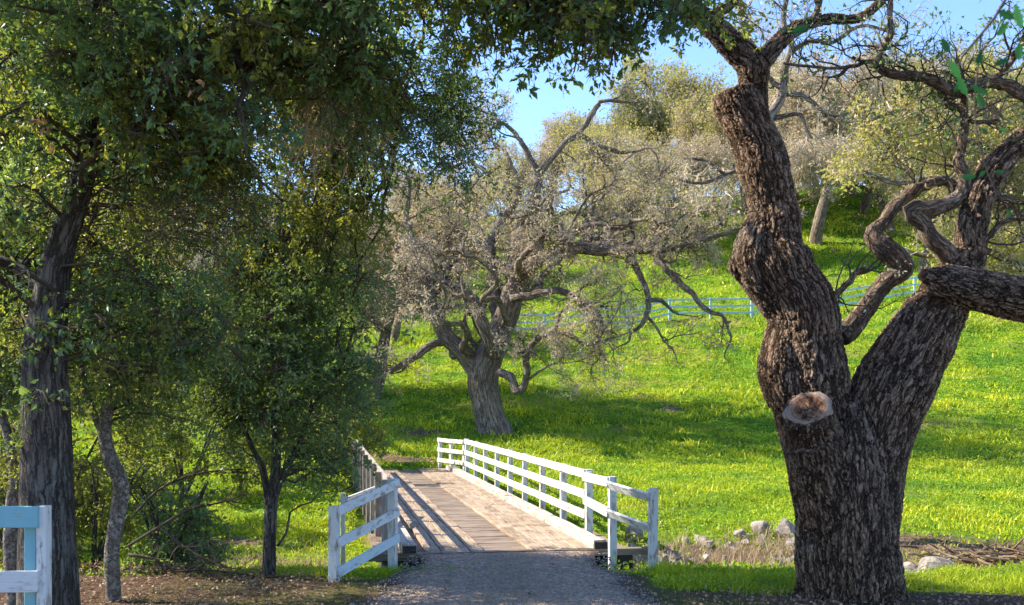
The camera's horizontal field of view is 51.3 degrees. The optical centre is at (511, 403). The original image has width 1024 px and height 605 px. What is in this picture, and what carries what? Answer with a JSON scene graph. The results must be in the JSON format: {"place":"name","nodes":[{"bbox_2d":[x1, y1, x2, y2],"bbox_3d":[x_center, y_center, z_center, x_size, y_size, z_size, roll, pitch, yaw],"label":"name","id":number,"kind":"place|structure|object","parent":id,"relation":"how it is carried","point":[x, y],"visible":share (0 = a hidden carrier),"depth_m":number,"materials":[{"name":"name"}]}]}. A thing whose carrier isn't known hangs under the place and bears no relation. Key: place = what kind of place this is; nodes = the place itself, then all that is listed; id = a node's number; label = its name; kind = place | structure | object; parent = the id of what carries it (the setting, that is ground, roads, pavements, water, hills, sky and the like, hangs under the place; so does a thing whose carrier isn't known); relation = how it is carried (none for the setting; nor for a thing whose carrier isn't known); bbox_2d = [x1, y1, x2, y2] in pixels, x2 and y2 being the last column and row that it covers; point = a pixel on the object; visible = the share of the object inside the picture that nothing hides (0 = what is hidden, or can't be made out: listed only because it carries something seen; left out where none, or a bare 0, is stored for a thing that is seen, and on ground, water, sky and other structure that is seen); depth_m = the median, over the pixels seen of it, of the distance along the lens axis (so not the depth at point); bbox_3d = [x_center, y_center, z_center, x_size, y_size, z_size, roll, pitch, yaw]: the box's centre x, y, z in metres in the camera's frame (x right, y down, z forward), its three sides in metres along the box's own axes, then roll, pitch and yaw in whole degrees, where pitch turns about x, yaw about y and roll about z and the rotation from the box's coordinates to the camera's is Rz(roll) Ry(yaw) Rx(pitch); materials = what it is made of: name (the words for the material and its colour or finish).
{"place":"outdoors","nodes":[
{"label":"outdoors","id":0,"kind":"place"},
{"bbox_2d":[127,474,278,547],"bbox_3d":[-3.601,1.233,12.521,1.757,0.889,0.766,0,0,-14],"label":"fallen branch","id":1,"kind":"object","parent":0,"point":[155,529],"visible":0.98,"depth_m":12.39,"materials":[{"name":"plant"}]},
{"bbox_2d":[349,551,669,604],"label":"road","id":2,"kind":"structure","parent":0,"point":[543,577],"depth_m":11.88,"materials":[{"name":"grey gravel"}]},
{"bbox_2d":[0,185,1023,604],"bbox_3d":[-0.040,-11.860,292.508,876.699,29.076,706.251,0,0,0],"label":"ground","id":3,"kind":"structure","parent":0,"point":[668,406],"depth_m":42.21,"materials":[{"name":"green plant"}]},
{"bbox_2d":[0,309,22,604],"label":"young oak tree","id":4,"kind":"object","parent":3,"relation":"on","point":[10,537],"visible":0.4,"depth_m":10.35,"materials":[{"name":"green plant"}]},
{"bbox_2d":[0,505,51,604],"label":"paddock fence","id":5,"kind":"object","parent":3,"relation":"on","point":[32,580],"visible":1,"depth_m":7.45,"materials":[{"name":"white paint"}]},
{"bbox_2d":[0,428,81,483],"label":"shrub","id":6,"kind":"object","parent":3,"relation":"on","point":[77,439],"visible":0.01,"depth_m":19.81,"materials":[{"name":"green plant"}]},
{"bbox_2d":[0,424,106,572],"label":"shrub","id":7,"kind":"object","parent":3,"relation":"on","point":[2,497],"visible":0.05,"depth_m":14.28,"materials":[{"name":"green plant"}]},
{"bbox_2d":[0,362,174,516],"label":"shrub","id":8,"kind":"object","parent":3,"relation":"on","point":[138,453],"visible":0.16,"depth_m":19.58,"materials":[{"name":"green plant"}]},
{"bbox_2d":[18,437,175,573],"bbox_3d":[-5.610,1.432,14.356,2.012,2.004,2.445,0,0,-33],"label":"shrub","id":9,"kind":"object","parent":3,"relation":"on","point":[94,478],"visible":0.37,"depth_m":14.06,"materials":[{"name":"green plant"}]},
{"bbox_2d":[0,0,271,420],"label":"live oak tree","id":10,"kind":"object","parent":3,"relation":"on","point":[6,271],"visible":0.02,"depth_m":14.18,"materials":[{"name":"green plant"}]},
{"bbox_2d":[16,229,263,601],"bbox_3d":[-3.873,0.204,11.036,2.314,4.039,2.807,0,0,-23],"label":"sapling","id":11,"kind":"object","parent":3,"relation":"on","point":[116,474],"visible":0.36,"depth_m":10.73,"materials":[{"name":"green plant"}]},
{"bbox_2d":[85,459,239,576],"bbox_3d":[-4.250,1.629,13.456,1.744,1.848,1.642,0,0,0],"label":"shrub","id":12,"kind":"object","parent":3,"relation":"on","point":[155,515],"visible":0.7,"depth_m":13.37,"materials":[{"name":"green plant"}]},
{"bbox_2d":[127,523,217,576],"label":"fallen branch","id":13,"kind":"object","parent":3,"relation":"on","point":[158,561],"visible":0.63,"depth_m":12.59,"materials":[{"name":"plant"}]},
{"bbox_2d":[94,374,284,498],"bbox_3d":[-7.264,0.447,23.883,4.455,3.502,4.114,0,0,0],"label":"shrub","id":14,"kind":"object","parent":3,"relation":"on","point":[182,446],"visible":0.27,"depth_m":23.51,"materials":[{"name":"green plant"}]},
{"bbox_2d":[135,177,272,391],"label":"green oak tree","id":15,"kind":"object","parent":3,"relation":"on","point":[183,237],"depth_m":45.51,"materials":[{"name":"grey plant"}]},
{"bbox_2d":[161,528,253,583],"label":"fallen branch","id":16,"kind":"object","parent":3,"relation":"on","point":[186,547],"visible":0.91,"depth_m":12.22,"materials":[{"name":"brown wood"}]},
{"bbox_2d":[175,523,277,579],"bbox_3d":[-3.197,1.922,12.262,1.101,1.238,0.882,0,0,42],"label":"fallen branch","id":17,"kind":"object","parent":3,"relation":"on","point":[199,569],"visible":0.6,"depth_m":12.29,"materials":[{"name":"brown wood"}]},
{"bbox_2d":[218,188,278,241],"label":"green oak tree","id":18,"kind":"object","parent":3,"relation":"on","point":[261,217],"depth_m":70.50,"materials":[{"name":"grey plant"}]},
{"bbox_2d":[141,183,413,406],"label":"oak tree","id":19,"kind":"object","parent":3,"relation":"on","point":[196,259],"visible":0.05,"depth_m":41.22,"materials":[{"name":"green plant"}]},
{"bbox_2d":[204,376,361,480],"bbox_3d":[-5.740,0.624,26.925,4.048,3.011,3.147,0,0,0],"label":"shrub","id":20,"kind":"object","parent":3,"relation":"on","point":[353,439],"visible":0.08,"depth_m":27.03,"materials":[{"name":"green plant"}]},
{"bbox_2d":[166,143,420,577],"bbox_3d":[-2.606,-0.498,12.757,3.241,5.500,3.324,0,0,0],"label":"young oak tree","id":21,"kind":"object","parent":3,"relation":"on","point":[276,294],"visible":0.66,"depth_m":12.09,"materials":[{"name":"green plant"}]},
{"bbox_2d":[132,443,259,512],"bbox_3d":[-3.615,0.851,12.530,1.598,0.880,0.923,0,0,-26],"label":"fallen branch","id":22,"kind":"object","parent":21,"relation":"on","point":[167,485],"visible":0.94,"depth_m":12.59,"materials":[{"name":"brown wood"}]},
{"bbox_2d":[299,384,390,468],"bbox_3d":[-5.249,0.589,32.788,3.455,2.897,3.065,0,0,-27],"label":"shrub","id":23,"kind":"object","parent":3,"relation":"on","point":[377,439],"visible":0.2,"depth_m":32.66,"materials":[{"name":"green plant"}]},
{"bbox_2d":[341,486,374,564],"bbox_3d":[-2.370,1.950,17.249,0.102,1.300,3.565,0,0,2],"label":"wing fence","id":24,"kind":"object","parent":3,"relation":"on","point":[346,499],"visible":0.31,"depth_m":15.47,"materials":[{"name":"white paint"}]},
{"bbox_2d":[328,478,400,582],"bbox_3d":[-1.750,1.630,12.874,0.151,1.340,1.738,0,0,18],"label":"wing fence","id":25,"kind":"object","parent":3,"relation":"on","point":[336,542],"visible":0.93,"depth_m":12.65,"materials":[{"name":"white paint"}]},
{"bbox_2d":[0,0,773,604],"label":"live oak tree","id":26,"kind":"object","parent":3,"relation":"on","point":[334,90],"visible":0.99,"depth_m":9.29,"materials":[{"name":"green plant"}]},
{"bbox_2d":[374,218,435,340],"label":"bare oak tree","id":27,"kind":"object","parent":3,"relation":"on","point":[395,334],"visible":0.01,"depth_m":57.72,"materials":[{"name":"brown plant"}]},
{"bbox_2d":[324,189,503,398],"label":"bare oak tree","id":28,"kind":"object","parent":3,"relation":"on","point":[385,336],"visible":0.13,"depth_m":45.19,"materials":[{"name":"grey plant"}]},
{"bbox_2d":[379,160,505,286],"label":"bare oak tree","id":29,"kind":"object","parent":3,"relation":"on","point":[453,211],"visible":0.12,"depth_m":70.05,"materials":[{"name":"grey plant"}]},
{"bbox_2d":[437,438,464,470],"bbox_3d":[-1.849,1.681,32.641,0.147,1.238,1.644,0,0,-33],"label":"wing fence","id":30,"kind":"object","parent":3,"relation":"on","point":[450,451],"visible":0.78,"depth_m":32.65,"materials":[{"name":"white paint"}]},
{"bbox_2d":[352,439,647,569],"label":"wooden bridge","id":31,"kind":"structure","parent":3,"relation":"on","point":[450,509],"depth_m":18.66,"materials":[{"name":"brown wood"}]},
{"bbox_2d":[90,572,929,604],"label":"verge grass","id":32,"kind":"structure","parent":3,"relation":"on","point":[637,574],"depth_m":11.16,"materials":[{"name":"green plant"}]},
{"bbox_2d":[471,136,548,208],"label":"olive oak tree","id":33,"kind":"object","parent":3,"relation":"on","point":[505,160],"visible":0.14,"depth_m":87.02,"materials":[{"name":"green plant"}]},
{"bbox_2d":[0,558,1023,604],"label":"leaf litter","id":34,"kind":"object","parent":3,"relation":"on","point":[207,593],"visible":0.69,"depth_m":11.25,"materials":[{"name":"brown plant"}]},
{"bbox_2d":[500,107,600,206],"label":"bare oak tree","id":35,"kind":"object","parent":3,"relation":"on","point":[543,145],"visible":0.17,"depth_m":95.61,"materials":[{"name":"grey plant"}]},
{"bbox_2d":[85,511,1023,569],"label":"creek weeds","id":36,"kind":"object","parent":3,"relation":"on","point":[742,563],"visible":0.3,"depth_m":18.23,"materials":[{"name":"green plant"}]},
{"bbox_2d":[119,517,1020,569],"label":"dry stems","id":37,"kind":"object","parent":3,"relation":"on","point":[762,558],"visible":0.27,"depth_m":17.15,"materials":[{"name":"beige plant"}]},
{"bbox_2d":[338,60,816,435],"bbox_3d":[0.734,-5.690,40.397,16.072,14.602,15.615,0,0,-13],"label":"oak tree","id":38,"kind":"object","parent":3,"relation":"on","point":[526,259],"visible":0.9,"depth_m":38.30,"materials":[{"name":"grey plant"}]},
{"bbox_2d":[544,104,661,219],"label":"olive oak tree","id":39,"kind":"object","parent":3,"relation":"on","point":[574,122],"visible":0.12,"depth_m":82.20,"materials":[{"name":"green plant"}]},
{"bbox_2d":[563,63,669,222],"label":"green oak tree","id":40,"kind":"object","parent":3,"relation":"on","point":[627,96],"visible":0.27,"depth_m":88.86,"materials":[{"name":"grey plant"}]},
{"bbox_2d":[582,472,657,570],"bbox_3d":[1.360,1.645,14.828,0.325,1.310,3.256,0,0,-11],"label":"wing fence","id":41,"kind":"object","parent":3,"relation":"on","point":[613,515],"visible":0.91,"depth_m":14.44,"materials":[{"name":"white paint"}]},
{"bbox_2d":[564,115,685,239],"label":"olive oak tree","id":42,"kind":"object","parent":3,"relation":"on","point":[595,133],"visible":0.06,"depth_m":76.22,"materials":[{"name":"green plant"}]},
{"bbox_2d":[625,525,643,541],"bbox_3d":[2.102,2.294,18.556,0.308,0.398,0.399,0,0,-8],"label":"rock","id":43,"kind":"object","parent":3,"relation":"on","point":[633,530],"visible":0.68,"depth_m":18.44,"materials":[{"name":"grey stone"}]},
{"bbox_2d":[633,554,647,565],"bbox_3d":[2.062,2.510,16.978,0.340,0.288,0.188,0,0,-26],"label":"rock","id":44,"kind":"object","parent":3,"relation":"on","point":[644,557],"visible":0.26,"depth_m":16.93,"materials":[{"name":"grey stone"}]},
{"bbox_2d":[658,554,663,563],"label":"rock","id":45,"kind":"object","parent":3,"relation":"on","point":[661,559],"visible":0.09,"depth_m":16.30,"materials":[{"name":"grey stone"}]},
{"bbox_2d":[583,128,739,266],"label":"bare oak tree","id":46,"kind":"object","parent":3,"relation":"on","point":[715,159],"visible":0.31,"depth_m":72.25,"materials":[{"name":"grey plant"}]},
{"bbox_2d":[597,44,736,199],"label":"olive oak tree","id":47,"kind":"object","parent":3,"relation":"on","point":[646,72],"visible":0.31,"depth_m":92.09,"materials":[{"name":"green plant"}]},
{"bbox_2d":[667,550,679,560],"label":"rock","id":48,"kind":"object","parent":3,"relation":"on","point":[675,554],"visible":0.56,"depth_m":16.91,"materials":[{"name":"grey stone"}]},
{"bbox_2d":[681,536,690,543],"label":"rock","id":49,"kind":"object","parent":3,"relation":"on","point":[685,539],"visible":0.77,"depth_m":18.39,"materials":[{"name":"grey stone"}]},
{"bbox_2d":[694,534,707,544],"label":"rock","id":50,"kind":"object","parent":3,"relation":"on","point":[695,536],"visible":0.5,"depth_m":18.50,"materials":[{"name":"grey stone"}]},
{"bbox_2d":[702,554,710,560],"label":"rock","id":51,"kind":"object","parent":3,"relation":"on","point":[706,556],"visible":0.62,"depth_m":17.23,"materials":[{"name":"grey stone"}]},
{"bbox_2d":[703,540,714,547],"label":"rock","id":52,"kind":"object","parent":3,"relation":"on","point":[708,543],"visible":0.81,"depth_m":18.27,"materials":[{"name":"grey stone"}]},
{"bbox_2d":[515,276,919,331],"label":"paddock fence","id":53,"kind":"object","parent":3,"relation":"on","point":[751,305],"visible":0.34,"depth_m":58.74,"materials":[{"name":"paint"}]},
{"bbox_2d":[666,84,801,227],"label":"golden oak tree","id":54,"kind":"object","parent":3,"relation":"on","point":[686,129],"visible":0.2,"depth_m":82.01,"materials":[{"name":"green plant"}]},
{"bbox_2d":[733,529,747,539],"bbox_3d":[4.001,2.323,18.793,0.242,0.229,0.232,0,0,-24],"label":"rock","id":55,"kind":"object","parent":3,"relation":"on","point":[742,532],"visible":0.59,"depth_m":18.74,"materials":[{"name":"grey stone"}]},
{"bbox_2d":[700,115,786,216],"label":"olive oak tree","id":56,"kind":"object","parent":3,"relation":"on","point":[739,183],"visible":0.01,"depth_m":87.44,"materials":[{"name":"green plant"}]},
{"bbox_2d":[741,539,749,546],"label":"rock","id":57,"kind":"object","parent":3,"relation":"on","point":[747,541],"visible":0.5,"depth_m":18.38,"materials":[{"name":"grey stone"}]},
{"bbox_2d":[751,521,769,534],"bbox_3d":[4.452,2.260,19.197,0.325,0.336,0.374,7,-3,33],"label":"rock","id":58,"kind":"object","parent":3,"relation":"on","point":[765,524],"visible":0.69,"depth_m":19.07,"materials":[{"name":"grey stone"}]},
{"bbox_2d":[757,534,765,545],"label":"rock","id":59,"kind":"object","parent":3,"relation":"on","point":[761,539],"visible":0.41,"depth_m":18.34,"materials":[{"name":"grey stone"}]},
{"bbox_2d":[770,556,787,565],"bbox_3d":[4.248,2.499,16.815,0.294,0.211,0.403,0,0,33],"label":"rock","id":60,"kind":"object","parent":3,"relation":"on","point":[771,558],"visible":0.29,"depth_m":16.72,"materials":[{"name":"grey stone"}]},
{"bbox_2d":[776,518,794,538],"bbox_3d":[4.910,2.293,18.995,0.422,0.499,0.367,0,0,14],"label":"rock","id":61,"kind":"object","parent":3,"relation":"on","point":[781,527],"visible":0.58,"depth_m":18.92,"materials":[{"name":"grey stone"}]},
{"bbox_2d":[709,124,864,219],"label":"bare oak tree","id":62,"kind":"object","parent":3,"relation":"on","point":[806,173],"visible":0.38,"depth_m":67.54,"materials":[{"name":"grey plant"}]},
{"bbox_2d":[785,536,794,551],"bbox_3d":[4.776,2.380,17.789,0.352,0.352,0.408,0,0,39],"label":"rock","id":63,"kind":"object","parent":3,"relation":"on","point":[789,541],"visible":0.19,"depth_m":17.73,"materials":[{"name":"grey stone"}]},
{"bbox_2d":[659,0,934,225],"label":"lichened oak tree","id":64,"kind":"object","parent":3,"relation":"on","point":[775,107],"visible":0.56,"depth_m":18.96,"materials":[{"name":"grey plant"}]},
{"bbox_2d":[768,48,845,198],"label":"golden oak tree","id":65,"kind":"object","parent":3,"relation":"on","point":[777,65],"visible":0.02,"depth_m":86.81,"materials":[{"name":"green plant"}]},
{"bbox_2d":[768,42,904,244],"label":"bare oak tree","id":66,"kind":"object","parent":3,"relation":"on","point":[817,231],"visible":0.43,"depth_m":71.48,"materials":[{"name":"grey plant"}]},
{"bbox_2d":[796,54,897,195],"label":"olive oak tree","id":67,"kind":"object","parent":3,"relation":"on","point":[855,193],"visible":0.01,"depth_m":91.75,"materials":[{"name":"green plant"}]},
{"bbox_2d":[688,0,1023,604],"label":"oak tree","id":68,"kind":"object","parent":3,"relation":"on","point":[846,441],"visible":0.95,"depth_m":10.75,"materials":[{"name":"brown plant"}]},
{"bbox_2d":[792,0,1023,215],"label":"oak twig","id":69,"kind":"object","parent":68,"relation":"attached to","point":[961,85],"visible":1,"depth_m":2.30,"materials":[{"name":"green plant"}]},
{"bbox_2d":[803,80,937,233],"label":"golden oak tree","id":70,"kind":"object","parent":3,"relation":"on","point":[881,203],"visible":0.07,"depth_m":76.83,"materials":[{"name":"green plant"}]},
{"bbox_2d":[827,54,977,213],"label":"golden oak tree","id":71,"kind":"object","parent":3,"relation":"on","point":[865,201],"visible":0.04,"depth_m":80.42,"materials":[{"name":"green plant"}]},
{"bbox_2d":[859,44,952,125],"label":"olive oak tree","id":72,"kind":"object","parent":3,"relation":"on","point":[904,65],"visible":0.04,"depth_m":94.98,"materials":[{"name":"green plant"}]},
{"bbox_2d":[904,566,916,573],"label":"rock","id":73,"kind":"object","parent":3,"relation":"on","point":[907,568],"visible":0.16,"depth_m":14.25,"materials":[{"name":"grey stone"}]},
{"bbox_2d":[903,561,917,569],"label":"rock","id":74,"kind":"object","parent":3,"relation":"on","point":[910,564],"visible":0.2,"depth_m":14.55,"materials":[{"name":"grey stone"}]},
{"bbox_2d":[817,37,1023,322],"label":"golden oak tree","id":75,"kind":"object","parent":3,"relation":"on","point":[998,253],"visible":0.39,"depth_m":26.92,"materials":[{"name":"green plant"}]},
{"bbox_2d":[865,110,991,231],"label":"olive oak tree","id":76,"kind":"object","parent":3,"relation":"on","point":[885,184],"visible":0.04,"depth_m":74.13,"materials":[{"name":"green plant"}]},
{"bbox_2d":[864,133,999,270],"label":"golden oak tree","id":77,"kind":"object","parent":3,"relation":"on","point":[935,191],"visible":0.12,"depth_m":65.65,"materials":[{"name":"green plant"}]},
{"bbox_2d":[886,34,981,101],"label":"green oak tree","id":78,"kind":"object","parent":3,"relation":"on","point":[961,40],"visible":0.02,"depth_m":94.22,"materials":[{"name":"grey plant"}]},
{"bbox_2d":[917,556,953,570],"bbox_3d":[5.743,2.215,14.420,0.472,0.341,0.438,1,12,39],"label":"rock","id":79,"kind":"object","parent":3,"relation":"on","point":[929,561],"visible":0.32,"depth_m":14.30,"materials":[{"name":"grey stone"}]},
{"bbox_2d":[891,42,999,140],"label":"bare oak tree","id":80,"kind":"object","parent":3,"relation":"on","point":[944,68],"visible":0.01,"depth_m":85.00,"materials":[{"name":"green plant"}]},
{"bbox_2d":[899,99,1023,240],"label":"golden oak tree","id":81,"kind":"object","parent":3,"relation":"on","point":[966,156],"visible":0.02,"depth_m":72.28,"materials":[{"name":"green plant"}]},
{"bbox_2d":[900,534,1023,568],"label":"brush pile","id":82,"kind":"object","parent":3,"relation":"on","point":[983,555],"visible":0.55,"depth_m":15.89,"materials":[{"name":"brown wood"}]},
{"bbox_2d":[910,46,1023,141],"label":"bare oak tree","id":83,"kind":"object","parent":3,"relation":"on","point":[990,116],"visible":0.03,"depth_m":80.40,"materials":[{"name":"green plant"}]},
{"bbox_2d":[983,39,1023,118],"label":"olive oak tree","id":84,"kind":"object","parent":3,"relation":"on","point":[1009,73],"visible":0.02,"depth_m":94.94,"materials":[{"name":"green plant"}]},
{"bbox_2d":[988,62,1023,133],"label":"olive oak tree","id":85,"kind":"object","parent":3,"relation":"on","point":[1008,98],"visible":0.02,"depth_m":90.04,"materials":[{"name":"green plant"}]},
{"bbox_2d":[2,0,1023,234],"label":"sky","id":86,"kind":"structure","parent":0,"point":[530,111],"materials":[{"name":"blue"}]}
]}

